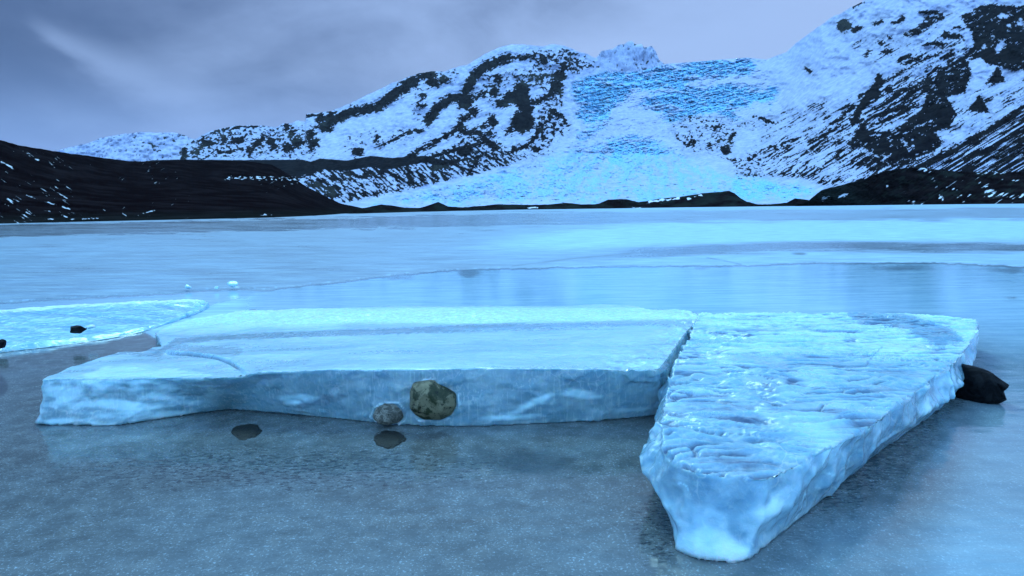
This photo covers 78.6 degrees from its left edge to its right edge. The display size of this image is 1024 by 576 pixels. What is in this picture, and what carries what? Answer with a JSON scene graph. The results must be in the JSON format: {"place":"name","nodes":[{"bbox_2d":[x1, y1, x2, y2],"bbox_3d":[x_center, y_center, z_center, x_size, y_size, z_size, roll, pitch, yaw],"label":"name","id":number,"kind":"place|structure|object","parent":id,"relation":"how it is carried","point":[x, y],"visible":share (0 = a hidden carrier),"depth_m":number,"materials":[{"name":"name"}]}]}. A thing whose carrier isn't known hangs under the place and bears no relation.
{"place":"outdoors","nodes":[
{"label":"outdoors","id":0,"kind":"place"},
{"bbox_2d":[58,132,193,160],"bbox_3d":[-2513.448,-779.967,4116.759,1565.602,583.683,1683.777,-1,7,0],"label":"mountain","id":1,"kind":"structure","parent":0,"point":[143,146],"depth_m":4238.98,"materials":[{"name":"white snow"}]},
{"bbox_2d":[0,140,359,223],"bbox_3d":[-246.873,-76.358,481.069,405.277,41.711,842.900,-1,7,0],"label":"hill","id":2,"kind":"structure","parent":0,"point":[38,185],"depth_m":244.46,"materials":[{"name":"black stone"}]},
{"bbox_2d":[140,44,606,203],"bbox_3d":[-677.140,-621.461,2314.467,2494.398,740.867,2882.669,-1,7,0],"label":"mountain","id":3,"kind":"structure","parent":0,"point":[507,106],"depth_m":1960.07,"materials":[{"name":"white snow"}]},
{"bbox_2d":[0,0,863,150],"label":"sky","id":4,"kind":"structure","parent":0,"point":[73,73],"materials":[{"name":"grey"}]},
{"bbox_2d":[0,204,1023,575],"bbox_3d":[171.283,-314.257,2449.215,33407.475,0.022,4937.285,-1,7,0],"label":"lake","id":5,"kind":"structure","parent":0,"point":[938,492],"depth_m":3.60,"materials":[{"name":"ice"}]},
{"bbox_2d":[0,299,209,352],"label":"ice slab","id":6,"kind":"structure","parent":5,"relation":"on","point":[26,328],"depth_m":7.01,"materials":[{"name":"blue ice"}]},
{"bbox_2d":[0,339,6,348],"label":"stone","id":7,"kind":"object","parent":6,"relation":"on","point":[3,343],"visible":1,"depth_m":5.91,"materials":[{"name":"black stone"}]},
{"bbox_2d":[70,325,86,333],"bbox_3d":[-4.348,0.416,6.266,0.139,0.083,0.126,5,9,40],"label":"stone","id":8,"kind":"object","parent":6,"relation":"on","point":[75,329],"visible":1,"depth_m":6.23,"materials":[{"name":"black stone"}]},
{"bbox_2d":[85,325,95,328],"bbox_3d":[-4.298,0.396,6.381,0.088,0.047,0.101,-7,9,-39],"label":"ice chunk","id":9,"kind":"object","parent":6,"relation":"on","point":[90,326],"visible":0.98,"depth_m":6.36,"materials":[{"name":"white ice"}]},
{"bbox_2d":[226,281,238,286],"bbox_3d":[-4.689,-0.062,10.529,0.177,0.112,0.165,4,9,32],"label":"ice chunk","id":10,"kind":"object","parent":5,"relation":"on","point":[233,283],"visible":1,"depth_m":10.50,"materials":[{"name":"white ice"}]},
{"bbox_2d":[231,423,261,440],"bbox_3d":[-1.583,0.857,3.740,0.174,0.018,0.308,-6,9,-35],"label":"stone","id":11,"kind":"object","parent":5,"relation":"on","point":[244,432],"visible":1,"depth_m":3.72,"materials":[{"name":"grey stone"}]},
{"bbox_2d":[35,304,699,425],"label":"ice slab","id":12,"kind":"structure","parent":5,"relation":"on","point":[489,365],"depth_m":4.04,"materials":[{"name":"blue ice"}]},
{"bbox_2d":[373,403,403,424],"bbox_3d":[-0.744,0.760,3.833,0.198,0.132,0.209,-1,7,0],"label":"stone","id":13,"kind":"object","parent":12,"relation":"on","point":[386,414],"visible":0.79,"depth_m":3.75,"materials":[{"name":"grey stone"}]},
{"bbox_2d":[410,380,455,419],"bbox_3d":[-0.470,0.670,3.831,0.293,0.255,0.326,-1,7,0],"label":"boulder","id":14,"kind":"object","parent":12,"relation":"in","point":[432,400],"visible":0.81,"depth_m":3.71,"materials":[{"name":"stone"}]},
{"bbox_2d":[374,430,405,448],"bbox_3d":[-0.706,0.866,3.581,0.193,0.017,0.298,-5,8,-28],"label":"stone","id":15,"kind":"object","parent":5,"relation":"on","point":[386,439],"visible":1,"depth_m":3.56,"materials":[{"name":"grey stone"}]},
{"bbox_2d":[639,311,979,562],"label":"ice slab","id":16,"kind":"structure","parent":5,"relation":"on","point":[766,429],"depth_m":3.15,"materials":[{"name":"blue ice"}]},
{"bbox_2d":[955,364,1008,403],"bbox_3d":[3.079,0.649,4.215,0.224,0.272,0.469,-1,7,0],"label":"rock","id":17,"kind":"object","parent":5,"relation":"in","point":[981,385],"visible":0.72,"depth_m":4.07,"materials":[{"name":"black stone"}]},
{"bbox_2d":[346,58,823,207],"bbox_3d":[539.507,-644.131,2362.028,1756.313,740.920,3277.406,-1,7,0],"label":"glacier","id":18,"kind":"object","parent":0,"point":[675,130],"visible":0.91,"depth_m":1742.98,"materials":[{"name":"ice"}]},
{"bbox_2d":[346,191,832,213],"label":"hill","id":19,"kind":"structure","parent":0,"point":[722,199],"depth_m":496.09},
{"bbox_2d":[596,41,663,71],"bbox_3d":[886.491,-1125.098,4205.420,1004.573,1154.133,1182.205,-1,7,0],"label":"mountain","id":20,"kind":"structure","parent":0,"point":[630,56],"depth_m":4293.11,"materials":[{"name":"white snow"}]},
{"bbox_2d":[728,0,1023,188],"bbox_3d":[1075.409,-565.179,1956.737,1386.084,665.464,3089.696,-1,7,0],"label":"mountain","id":21,"kind":"structure","parent":0,"point":[872,87],"depth_m":1269.86,"materials":[{"name":"white snow"}]},
{"bbox_2d":[796,168,1023,205],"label":"hill","id":22,"kind":"structure","parent":0,"point":[914,186],"depth_m":384.27,"materials":[{"name":"black stone"}]}
]}

